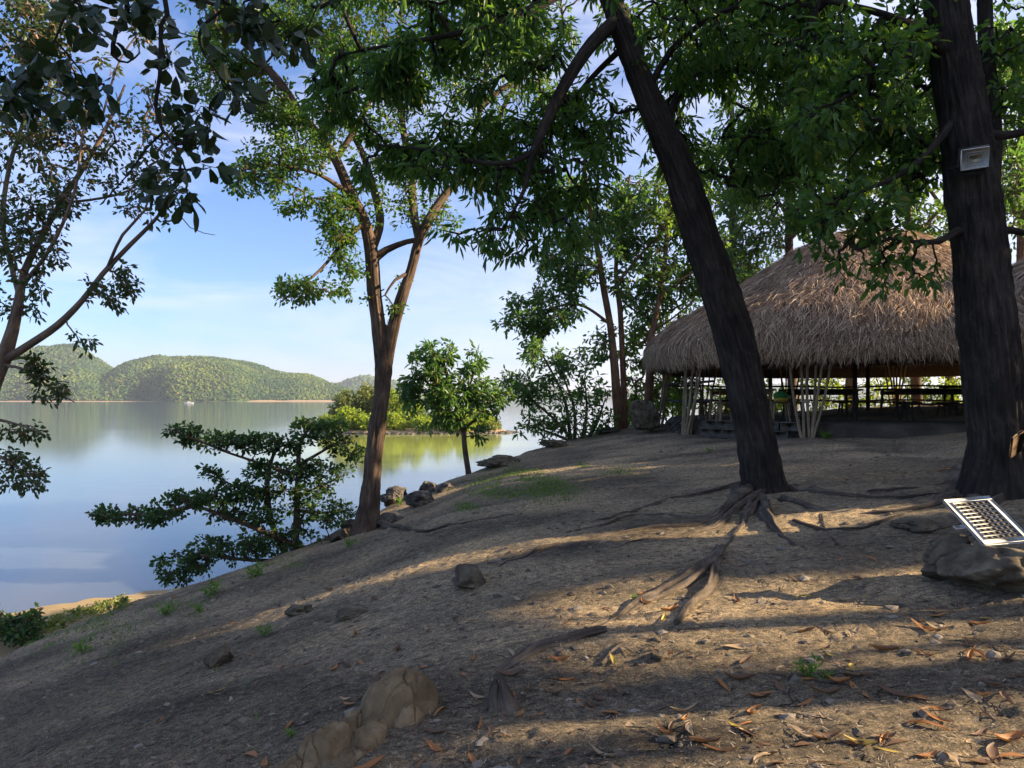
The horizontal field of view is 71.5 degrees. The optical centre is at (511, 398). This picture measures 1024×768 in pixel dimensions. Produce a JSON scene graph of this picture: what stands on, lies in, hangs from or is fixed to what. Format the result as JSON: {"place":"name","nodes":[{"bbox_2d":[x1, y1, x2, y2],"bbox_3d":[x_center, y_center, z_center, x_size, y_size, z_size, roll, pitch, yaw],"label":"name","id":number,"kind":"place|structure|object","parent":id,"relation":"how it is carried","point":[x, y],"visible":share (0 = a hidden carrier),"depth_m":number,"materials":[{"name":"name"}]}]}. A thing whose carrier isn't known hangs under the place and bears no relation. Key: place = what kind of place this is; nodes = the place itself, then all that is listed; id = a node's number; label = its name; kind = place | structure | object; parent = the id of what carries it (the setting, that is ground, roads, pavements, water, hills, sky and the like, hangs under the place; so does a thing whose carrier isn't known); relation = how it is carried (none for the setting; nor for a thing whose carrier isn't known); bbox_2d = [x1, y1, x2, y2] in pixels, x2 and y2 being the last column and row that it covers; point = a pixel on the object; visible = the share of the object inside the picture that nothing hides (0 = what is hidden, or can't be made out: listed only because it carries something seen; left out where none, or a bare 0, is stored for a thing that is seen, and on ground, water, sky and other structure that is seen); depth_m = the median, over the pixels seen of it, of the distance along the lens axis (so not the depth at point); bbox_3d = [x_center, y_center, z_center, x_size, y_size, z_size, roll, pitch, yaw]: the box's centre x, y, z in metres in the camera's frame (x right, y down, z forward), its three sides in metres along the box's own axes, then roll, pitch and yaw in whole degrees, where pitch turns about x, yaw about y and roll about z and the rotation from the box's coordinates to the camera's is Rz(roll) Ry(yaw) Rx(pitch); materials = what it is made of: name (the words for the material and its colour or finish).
{"place":"outdoors","nodes":[
{"label":"outdoors","id":0,"kind":"place"},
{"bbox_2d":[0,345,107,400],"bbox_3d":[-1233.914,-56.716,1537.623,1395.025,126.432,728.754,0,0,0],"label":"hills","id":1,"kind":"structure","parent":0,"point":[64,353],"depth_m":1317.57,"materials":[{"name":"plant"}]},
{"bbox_2d":[0,343,113,400],"bbox_3d":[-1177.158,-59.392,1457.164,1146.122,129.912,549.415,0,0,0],"label":"forest","id":2,"kind":"object","parent":1,"relation":"on","point":[82,371],"visible":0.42,"depth_m":1369.28,"materials":[{"name":"plant"}]},
{"bbox_2d":[0,400,335,401],"bbox_3d":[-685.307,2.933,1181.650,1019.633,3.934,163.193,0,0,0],"label":"shore","id":3,"kind":"structure","parent":0,"point":[151,401],"depth_m":1149.46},
{"bbox_2d":[98,358,357,401],"bbox_3d":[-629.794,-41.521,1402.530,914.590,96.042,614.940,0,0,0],"label":"hills","id":4,"kind":"structure","parent":0,"point":[187,400],"depth_m":1159.15,"materials":[{"name":"plant"}]},
{"bbox_2d":[66,354,357,400],"bbox_3d":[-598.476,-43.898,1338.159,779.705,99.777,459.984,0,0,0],"label":"forest","id":5,"kind":"object","parent":4,"relation":"on","point":[306,386],"visible":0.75,"depth_m":1243.82,"materials":[{"name":"plant"}]},
{"bbox_2d":[332,427,505,433],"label":"islet","id":6,"kind":"object","parent":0,"point":[410,430],"visible":0.18,"depth_m":92.39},
{"bbox_2d":[327,389,363,418],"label":"mangrove bush","id":7,"kind":"object","parent":6,"relation":"on","point":[344,399],"visible":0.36,"depth_m":98.06,"materials":[{"name":"green plant"}]},
{"bbox_2d":[334,405,366,430],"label":"mangrove bush","id":8,"kind":"object","parent":6,"relation":"on","point":[347,415],"visible":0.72,"depth_m":92.76,"materials":[{"name":"green plant"}]},
{"bbox_2d":[349,416,368,429],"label":"mangrove bush","id":9,"kind":"object","parent":6,"relation":"on","point":[361,425],"visible":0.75,"depth_m":92.40,"materials":[{"name":"green plant"}]},
{"bbox_2d":[348,381,373,418],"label":"mangrove bush","id":10,"kind":"object","parent":6,"relation":"on","point":[364,394],"visible":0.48,"depth_m":98.92,"materials":[{"name":"green plant"}]},
{"bbox_2d":[369,387,403,427],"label":"mangrove bush","id":11,"kind":"object","parent":6,"relation":"on","point":[392,402],"visible":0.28,"depth_m":98.22,"materials":[{"name":"green plant"}]},
{"bbox_2d":[386,409,412,430],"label":"mangrove bush","id":12,"kind":"object","parent":6,"relation":"on","point":[396,419],"visible":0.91,"depth_m":93.16,"materials":[{"name":"green plant"}]},
{"bbox_2d":[393,401,425,427],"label":"mangrove bush","id":13,"kind":"object","parent":6,"relation":"on","point":[418,410],"visible":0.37,"depth_m":97.85,"materials":[{"name":"green plant"}]},
{"bbox_2d":[322,430,517,433],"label":"shore stones","id":14,"kind":"object","parent":6,"relation":"on","point":[506,431],"visible":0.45,"depth_m":91.41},
{"bbox_2d":[411,414,434,431],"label":"mangrove bush","id":15,"kind":"object","parent":6,"relation":"on","point":[416,421],"visible":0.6,"depth_m":91.82,"materials":[{"name":"green plant"}]},
{"bbox_2d":[472,410,497,429],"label":"mangrove bush","id":16,"kind":"object","parent":6,"relation":"on","point":[483,421],"visible":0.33,"depth_m":93.86,"materials":[{"name":"green plant"}]},
{"bbox_2d":[484,419,502,430],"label":"mangrove bush","id":17,"kind":"object","parent":6,"relation":"on","point":[493,425],"visible":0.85,"depth_m":93.96,"materials":[{"name":"green plant"}]},
{"bbox_2d":[0,399,961,612],"bbox_3d":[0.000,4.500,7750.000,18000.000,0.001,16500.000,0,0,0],"label":"water","id":18,"kind":"structure","parent":0,"point":[57,546],"depth_m":41.28,"materials":[{"name":"liquid"}]},
{"bbox_2d":[0,405,1023,767],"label":"ground","id":19,"kind":"structure","parent":0,"point":[526,531],"depth_m":5.16,"materials":[{"name":"soil"}]},
{"bbox_2d":[0,602,48,647],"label":"corner shrub","id":20,"kind":"object","parent":19,"relation":"on","point":[17,628],"visible":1,"depth_m":12.15,"materials":[{"name":"green plant"}]},
{"bbox_2d":[72,637,92,654],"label":"weed","id":21,"kind":"object","parent":19,"relation":"on","point":[79,647],"visible":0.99,"depth_m":8.55,"materials":[{"name":"green plant"}]},
{"bbox_2d":[40,593,132,636],"bbox_3d":[-7.970,3.849,13.309,1.534,1.327,6.213,0,0,-28],"label":"beach creeper","id":22,"kind":"object","parent":19,"relation":"on","point":[122,601],"visible":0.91,"depth_m":13.57,"materials":[{"name":"green plant"}]},
{"bbox_2d":[0,0,216,498],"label":"almond tree","id":23,"kind":"object","parent":19,"relation":"on","point":[64,201],"visible":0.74,"depth_m":8.35,"materials":[{"name":"green plant"}]},
{"bbox_2d":[0,0,339,232],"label":"broad leaf tree","id":24,"kind":"object","parent":19,"relation":"on","point":[252,26],"visible":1,"depth_m":3.28,"materials":[{"name":"green plant"}]},
{"bbox_2d":[199,578,222,597],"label":"weed","id":25,"kind":"object","parent":19,"relation":"on","point":[210,588],"visible":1,"depth_m":9.70,"materials":[{"name":"green plant"}]},
{"bbox_2d":[203,642,233,668],"bbox_3d":[-2.396,2.103,5.798,0.220,0.213,0.204,0,0,-38],"label":"rock","id":26,"kind":"object","parent":19,"relation":"on","point":[220,655],"visible":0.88,"depth_m":5.75,"materials":[{"name":"stone"}]},
{"bbox_2d":[85,414,365,588],"bbox_3d":[-5.010,1.892,12.954,4.794,3.238,1.733,0,0,-21],"label":"shore shrub","id":27,"kind":"object","parent":19,"relation":"on","point":[188,562],"visible":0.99,"depth_m":12.92,"materials":[{"name":"green plant"}]},
{"bbox_2d":[243,561,264,578],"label":"weed","id":28,"kind":"object","parent":19,"relation":"on","point":[258,571],"visible":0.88,"depth_m":10.07,"materials":[{"name":"green plant"}]},
{"bbox_2d":[254,621,275,635],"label":"weed","id":29,"kind":"object","parent":19,"relation":"on","point":[265,630],"visible":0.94,"depth_m":6.47,"materials":[{"name":"green plant"}]},
{"bbox_2d":[284,604,312,616],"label":"rock","id":30,"kind":"object","parent":19,"relation":"on","point":[293,610],"visible":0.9,"depth_m":6.99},
{"bbox_2d":[341,519,354,531],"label":"rock","id":31,"kind":"object","parent":19,"relation":"on","point":[348,525],"visible":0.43,"depth_m":13.20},
{"bbox_2d":[335,605,368,618],"bbox_3d":[-1.411,1.898,6.324,0.366,0.103,0.351,0,0,-27],"label":"rock","id":32,"kind":"object","parent":19,"relation":"on","point":[350,612],"visible":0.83,"depth_m":6.22,"materials":[{"name":"stone"}]},
{"bbox_2d":[277,667,443,767],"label":"rock","id":33,"kind":"object","parent":19,"relation":"on","point":[401,697],"visible":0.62,"depth_m":3.66,"materials":[{"name":"stone"}]},
{"bbox_2d":[353,755,384,767],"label":"dry leaf","id":34,"kind":"object","parent":19,"relation":"on","point":[371,763],"visible":1,"depth_m":3.30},
{"bbox_2d":[175,0,582,542],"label":"shore tree","id":35,"kind":"object","parent":19,"relation":"on","point":[284,112],"visible":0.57,"depth_m":12.29,"materials":[{"name":"green plant"}]},
{"bbox_2d":[377,511,403,524],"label":"rock","id":36,"kind":"object","parent":19,"relation":"on","point":[391,517],"visible":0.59,"depth_m":12.63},
{"bbox_2d":[380,485,406,506],"bbox_3d":[-2.589,2.124,15.393,0.587,0.479,0.680,0,0,-40],"label":"rock","id":37,"kind":"object","parent":19,"relation":"on","point":[389,496],"visible":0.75,"depth_m":15.18,"materials":[{"name":"stone"}]},
{"bbox_2d":[402,490,433,506],"bbox_3d":[-1.738,1.944,13.813,0.589,0.338,0.618,0,0,-41],"label":"rock","id":38,"kind":"object","parent":19,"relation":"on","point":[418,498],"visible":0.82,"depth_m":13.63,"materials":[{"name":"stone"}]},
{"bbox_2d":[419,481,436,491],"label":"rock","id":39,"kind":"object","parent":19,"relation":"on","point":[429,486],"visible":0.66,"depth_m":15.23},
{"bbox_2d":[436,483,452,491],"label":"rock","id":40,"kind":"object","parent":19,"relation":"on","point":[442,487],"visible":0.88,"depth_m":14.95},
{"bbox_2d":[391,337,516,474],"bbox_3d":[-1.426,0.225,17.588,3.168,3.488,1.775,0,0,0],"label":"slim tree","id":41,"kind":"object","parent":19,"relation":"on","point":[440,393],"visible":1,"depth_m":17.41,"materials":[{"name":"green plant"}]},
{"bbox_2d":[451,563,485,588],"bbox_3d":[-0.364,1.560,6.191,0.304,0.235,0.301,0,0,-22],"label":"rock","id":42,"kind":"object","parent":19,"relation":"on","point":[468,576],"visible":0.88,"depth_m":6.11,"materials":[{"name":"stone"}]},
{"bbox_2d":[16,441,966,719],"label":"grass","id":43,"kind":"structure","parent":19,"relation":"on","point":[542,485],"depth_m":11.06,"materials":[{"name":"plant"}]},
{"bbox_2d":[475,454,519,467],"bbox_3d":[-0.338,1.512,17.222,1.108,0.318,1.059,0,0,0],"label":"rock","id":44,"kind":"object","parent":19,"relation":"on","point":[498,460],"visible":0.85,"depth_m":16.96,"materials":[{"name":"stone"}]},
{"bbox_2d":[480,676,520,711],"bbox_3d":[-0.085,1.566,3.624,0.416,0.264,0.245,0,0,38],"label":"stump","id":45,"kind":"object","parent":19,"relation":"on","point":[502,697],"visible":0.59,"depth_m":3.64,"materials":[{"name":"brown wood"}]},
{"bbox_2d":[0,446,1023,767],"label":"leaf litter","id":46,"kind":"object","parent":19,"relation":"on","point":[578,624],"visible":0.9,"depth_m":4.27,"materials":[{"name":"brown plant"}]},
{"bbox_2d":[0,410,1023,767],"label":"gravel","id":47,"kind":"structure","parent":19,"relation":"on","point":[950,704],"depth_m":4.36,"materials":[{"name":"gravel"}]},
{"bbox_2d":[538,439,566,446],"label":"rock","id":48,"kind":"object","parent":19,"relation":"on","point":[553,443],"visible":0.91,"depth_m":18.76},
{"bbox_2d":[494,335,620,446],"bbox_3d":[1.319,-0.153,21.064,3.849,3.408,2.208,0,0,0],"label":"coast bush","id":49,"kind":"object","parent":19,"relation":"on","point":[561,365],"visible":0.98,"depth_m":20.81,"materials":[{"name":"green plant"}]},
{"bbox_2d":[490,169,696,429],"bbox_3d":[2.458,-3.070,22.104,6.309,8.468,3.645,0,0,0],"label":"twin trunk tree","id":50,"kind":"object","parent":19,"relation":"on","point":[572,275],"visible":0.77,"depth_m":21.73,"materials":[{"name":"green plant"}]},
{"bbox_2d":[596,427,620,433],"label":"rock","id":51,"kind":"object","parent":19,"relation":"on","point":[611,430],"visible":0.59,"depth_m":20.89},
{"bbox_2d":[276,0,941,675],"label":"mango tree","id":52,"kind":"object","parent":19,"relation":"on","point":[694,66],"visible":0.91,"depth_m":8.89,"materials":[{"name":"green plant"}]},
{"bbox_2d":[629,400,661,430],"bbox_3d":[3.659,0.451,19.604,0.894,0.862,0.844,0,0,0],"label":"boulder","id":53,"kind":"object","parent":19,"relation":"on","point":[641,415],"visible":1,"depth_m":19.34,"materials":[{"name":"stone"}]},
{"bbox_2d":[651,649,671,660],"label":"rock","id":54,"kind":"object","parent":19,"relation":"on","point":[660,655],"visible":0.97,"depth_m":4.01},
{"bbox_2d":[612,164,735,425],"bbox_3d":[5.147,-3.177,22.543,3.807,8.394,5.217,0,0,0],"label":"red trunk tree","id":55,"kind":"object","parent":19,"relation":"on","point":[652,393],"visible":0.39,"depth_m":22.17,"materials":[{"name":"green plant"}]},
{"bbox_2d":[656,387,698,420],"bbox_3d":[5.724,0.333,25.511,1.887,1.942,1.626,0,0,-37],"label":"backlit bush","id":56,"kind":"object","parent":19,"relation":"on","point":[673,412],"visible":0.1,"depth_m":25.47,"materials":[{"name":"green plant"}]},
{"bbox_2d":[688,736,724,741],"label":"dry leaf","id":57,"kind":"object","parent":19,"relation":"on","point":[705,739],"visible":1,"depth_m":2.99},
{"bbox_2d":[697,378,729,414],"bbox_3d":[7.595,0.177,26.766,2.177,2.285,1.393,0,0,0],"label":"backlit bush","id":58,"kind":"object","parent":19,"relation":"on","point":[714,409],"visible":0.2,"depth_m":26.50,"materials":[{"name":"green plant"}]},
{"bbox_2d":[702,743,738,750],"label":"dry leaf","id":59,"kind":"object","parent":19,"relation":"on","point":[724,749],"visible":1,"depth_m":2.89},
{"bbox_2d":[665,73,778,413],"bbox_3d":[7.793,-6.033,26.616,4.752,14.728,3.753,0,0,0],"label":"background tree","id":60,"kind":"object","parent":19,"relation":"on","point":[767,260],"visible":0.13,"depth_m":26.31,"materials":[{"name":"green plant"}]},
{"bbox_2d":[719,670,754,679],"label":"dry leaf","id":61,"kind":"object","parent":19,"relation":"on","point":[741,676],"visible":1,"depth_m":3.62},
{"bbox_2d":[725,643,754,648],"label":"dry leaf","id":62,"kind":"object","parent":19,"relation":"on","point":[739,644],"visible":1,"depth_m":4.07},
{"bbox_2d":[700,39,879,410],"bbox_3d":[9.874,-5.948,25.503,7.014,13.887,3.910,0,0,0],"label":"background tree","id":63,"kind":"object","parent":19,"relation":"on","point":[754,239],"visible":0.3,"depth_m":24.90,"materials":[{"name":"green plant"}]},
{"bbox_2d":[783,720,816,739],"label":"dry leaf","id":64,"kind":"object","parent":19,"relation":"on","point":[801,731],"visible":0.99,"depth_m":3.03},
{"bbox_2d":[790,652,822,677],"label":"weed","id":65,"kind":"object","parent":19,"relation":"on","point":[810,669],"visible":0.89,"depth_m":3.59,"materials":[{"name":"green plant"}]},
{"bbox_2d":[803,684,843,692],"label":"dry leaf","id":66,"kind":"object","parent":19,"relation":"on","point":[831,690],"visible":1,"depth_m":3.43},
{"bbox_2d":[805,730,842,737],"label":"dry leaf","id":67,"kind":"object","parent":19,"relation":"on","point":[830,733],"visible":1,"depth_m":3.01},
{"bbox_2d":[798,378,850,410],"bbox_3d":[11.679,-0.263,26.948,2.185,2.576,1.551,0,0,0],"label":"backlit bush","id":68,"kind":"object","parent":19,"relation":"on","point":[823,382],"visible":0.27,"depth_m":26.75,"materials":[{"name":"green plant"}]},
{"bbox_2d":[642,227,1023,438],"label":"thatched hut","id":69,"kind":"object","parent":19,"relation":"on","point":[807,323],"visible":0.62,"depth_m":15.57,"materials":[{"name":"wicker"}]},
{"bbox_2d":[715,402,731,420],"bbox_3d":[5.087,0.299,16.900,0.424,0.454,0.304,0,0,-6],"label":"stool","id":70,"kind":"object","parent":69,"relation":"on","point":[721,403],"visible":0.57,"depth_m":16.79,"materials":[{"name":"brown wood"}]},
{"bbox_2d":[706,388,775,419],"bbox_3d":[5.750,0.135,17.900,1.500,0.790,0.792,0,0,-4],"label":"table","id":71,"kind":"object","parent":69,"relation":"on","point":[720,392],"visible":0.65,"depth_m":17.59,"materials":[{"name":"brown wood"}]},
{"bbox_2d":[769,402,790,421],"bbox_3d":[6.106,0.299,16.200,0.424,0.454,0.304,0,0,6],"label":"stool","id":72,"kind":"object","parent":69,"relation":"on","point":[775,403],"visible":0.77,"depth_m":16.08,"materials":[{"name":"brown wood"}]},
{"bbox_2d":[773,391,788,401],"bbox_3d":[6.127,-0.055,16.201,0.352,0.256,0.245,0,0,0],"label":"cloth bag","id":73,"kind":"object","parent":72,"relation":"on","point":[780,396],"visible":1,"depth_m":16.11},
{"bbox_2d":[778,389,863,418],"bbox_3d":[8.100,0.135,18.700,1.900,0.790,0.792,0,0,3],"label":"table","id":74,"kind":"object","parent":69,"relation":"on","point":[846,392],"visible":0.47,"depth_m":18.35,"materials":[{"name":"brown wood"}]},
{"bbox_2d":[832,401,915,412],"bbox_3d":[10.900,0.300,21.400,2.400,0.460,0.312,0,0,-2],"label":"bench","id":75,"kind":"object","parent":69,"relation":"on","point":[841,403],"visible":0.48,"depth_m":21.25,"materials":[{"name":"brown wood"}]},
{"bbox_2d":[898,402,922,420],"bbox_3d":[9.180,0.299,16.400,0.423,0.454,0.303,0,0,-11],"label":"stool","id":76,"kind":"object","parent":69,"relation":"on","point":[907,411],"visible":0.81,"depth_m":16.31,"materials":[{"name":"brown wood"}]},
{"bbox_2d":[874,388,962,418],"bbox_3d":[10.350,0.135,17.800,2.200,0.790,0.792,0,0,-4],"label":"table","id":77,"kind":"object","parent":69,"relation":"on","point":[897,392],"visible":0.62,"depth_m":17.45,"materials":[{"name":"brown wood"}]},
{"bbox_2d":[895,403,962,419],"bbox_3d":[10.200,0.315,17.050,1.900,0.430,0.292,0,0,-3],"label":"bench","id":78,"kind":"object","parent":69,"relation":"on","point":[904,406],"visible":0.32,"depth_m":16.92,"materials":[{"name":"brown wood"}]},
{"bbox_2d":[935,402,959,416],"bbox_3d":[10.535,0.299,17.200,0.423,0.454,0.303,0,0,-11],"label":"stool","id":79,"kind":"object","parent":69,"relation":"on","point":[949,411],"visible":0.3,"depth_m":17.11,"materials":[{"name":"brown wood"}]},
{"bbox_2d":[825,674,849,682],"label":"dry leaf","id":80,"kind":"object","parent":19,"relation":"on","point":[840,679],"visible":1,"depth_m":3.52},
{"bbox_2d":[750,10,930,407],"bbox_3d":[12.972,-6.923,27.004,8.484,15.789,4.106,0,0,0],"label":"background tree","id":81,"kind":"object","parent":19,"relation":"on","point":[848,382],"visible":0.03,"depth_m":26.81,"materials":[{"name":"green plant"}]},
{"bbox_2d":[840,733,876,744],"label":"dry leaf","id":82,"kind":"object","parent":19,"relation":"on","point":[867,742],"visible":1,"depth_m":2.95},
{"bbox_2d":[836,378,892,406],"bbox_3d":[13.807,-0.259,27.487,2.342,2.613,1.777,0,0,-24],"label":"backlit bush","id":83,"kind":"object","parent":19,"relation":"on","point":[873,394],"visible":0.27,"depth_m":27.41,"materials":[{"name":"green plant"}]},
{"bbox_2d":[726,0,1023,528],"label":"shade tree","id":84,"kind":"object","parent":19,"relation":"on","point":[964,86],"visible":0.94,"depth_m":7.58,"materials":[{"name":"green plant"}]},
{"bbox_2d":[949,144,989,176],"bbox_3d":[4.800,-2.489,7.448,0.377,0.323,0.193,0,0,-6],"label":"floodlight","id":85,"kind":"object","parent":84,"relation":"attached to","point":[972,160],"visible":1,"depth_m":7.38,"materials":[{"name":"white paint"}]},
{"bbox_2d":[869,644,898,649],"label":"dry leaf","id":86,"kind":"object","parent":19,"relation":"on","point":[881,647],"visible":1,"depth_m":3.87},
{"bbox_2d":[873,681,916,697],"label":"dry leaf","id":87,"kind":"object","parent":19,"relation":"on","point":[894,691],"visible":1,"depth_m":3.36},
{"bbox_2d":[862,53,948,401],"bbox_3d":[14.248,-6.025,24.549,5.792,13.055,3.407,0,0,-35],"label":"background tree","id":88,"kind":"object","parent":19,"relation":"on","point":[932,216],"visible":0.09,"depth_m":24.20,"materials":[{"name":"green plant"}]},
{"bbox_2d":[888,377,932,405],"bbox_3d":[15.604,-0.090,27.934,1.725,2.556,2.163,0,0,32],"label":"backlit bush","id":89,"kind":"object","parent":19,"relation":"on","point":[924,380],"visible":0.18,"depth_m":27.98,"materials":[{"name":"green plant"}]},
{"bbox_2d":[889,517,938,532],"bbox_3d":[3.805,1.178,6.668,0.419,0.140,0.512,0,0,0],"label":"rock","id":90,"kind":"object","parent":19,"relation":"on","point":[918,524],"visible":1,"depth_m":6.55,"materials":[{"name":"stone"}]},
{"bbox_2d":[906,719,955,730],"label":"dry leaf","id":91,"kind":"object","parent":19,"relation":"on","point":[924,722],"visible":1,"depth_m":3.06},
{"bbox_2d":[923,377,961,402],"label":"backlit bush","id":92,"kind":"object","parent":19,"relation":"on","point":[950,381],"visible":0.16,"depth_m":27.49,"materials":[{"name":"green plant"}]},
{"bbox_2d":[941,750,961,767],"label":"dry leaf","id":93,"kind":"object","parent":19,"relation":"on","point":[956,758],"visible":0.99,"depth_m":2.81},
{"bbox_2d":[926,72,1017,399],"bbox_3d":[18.795,-6.479,28.084,6.847,15.402,3.651,0,0,-6],"label":"background tree","id":94,"kind":"object","parent":19,"relation":"on","point":[933,194],"depth_m":27.94,"materials":[{"name":"green plant"}]},
{"bbox_2d":[921,534,1023,593],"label":"boulder","id":95,"kind":"object","parent":19,"relation":"on","point":[959,559],"visible":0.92,"depth_m":4.64,"materials":[{"name":"stone"}]},
{"bbox_2d":[943,496,1023,545],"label":"solar panel","id":96,"kind":"object","parent":95,"relation":"on","point":[986,520],"visible":1,"depth_m":4.87,"materials":[{"name":"white paint"}]},
{"bbox_2d":[965,757,996,762],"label":"dry leaf","id":97,"kind":"object","parent":19,"relation":"on","point":[979,760],"visible":1,"depth_m":2.83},
{"bbox_2d":[963,255,1023,414],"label":"thatched hut","id":98,"kind":"object","parent":19,"relation":"on","point":[1018,272],"visible":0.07,"depth_m":15.22,"materials":[{"name":"plant"}]},
{"bbox_2d":[986,738,1000,765],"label":"dry leaf","id":99,"kind":"object","parent":19,"relation":"on","point":[992,749],"visible":1,"depth_m":2.89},
{"bbox_2d":[975,0,1023,261],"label":"background tree","id":100,"kind":"object","parent":19,"relation":"on","point":[1014,195],"visible":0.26,"depth_m":21.19,"materials":[{"name":"green plant"}]},
{"bbox_2d":[991,730,1023,740],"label":"dry leaf","id":101,"kind":"object","parent":19,"relation":"on","point":[1009,736],"visible":1,"depth_m":2.96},
{"bbox_2d":[1009,430,1023,457],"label":"plank","id":102,"kind":"object","parent":19,"relation":"on","point":[1016,443],"visible":0.37,"depth_m":7.39,"materials":[{"name":"brown wood"}]},
{"bbox_2d":[0,0,1023,398],"label":"sky","id":103,"kind":"structure","parent":0,"point":[204,294],"materials":[{"name":"blue"}]},
{"bbox_2d":[496,384,906,399],"bbox_3d":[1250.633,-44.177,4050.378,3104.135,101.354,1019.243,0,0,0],"label":"hills","id":104,"kind":"structure","parent":0,"point":[842,398],"depth_m":3671.65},
{"bbox_2d":[484,382,941,399],"bbox_3d":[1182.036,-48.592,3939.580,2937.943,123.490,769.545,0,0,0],"label":"forest","id":105,"kind":"object","parent":104,"relation":"on","point":[778,384],"visible":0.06,"depth_m":3826.44,"materials":[{"name":"plant"}]},
{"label":"hills","id":106,"kind":"structure","parent":0,"visible":0},
{"bbox_2d":[337,374,424,398],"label":"forest","id":107,"kind":"object","parent":106,"relation":"on","point":[355,382],"visible":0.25,"depth_m":2517.04,"materials":[{"name":"plant"}]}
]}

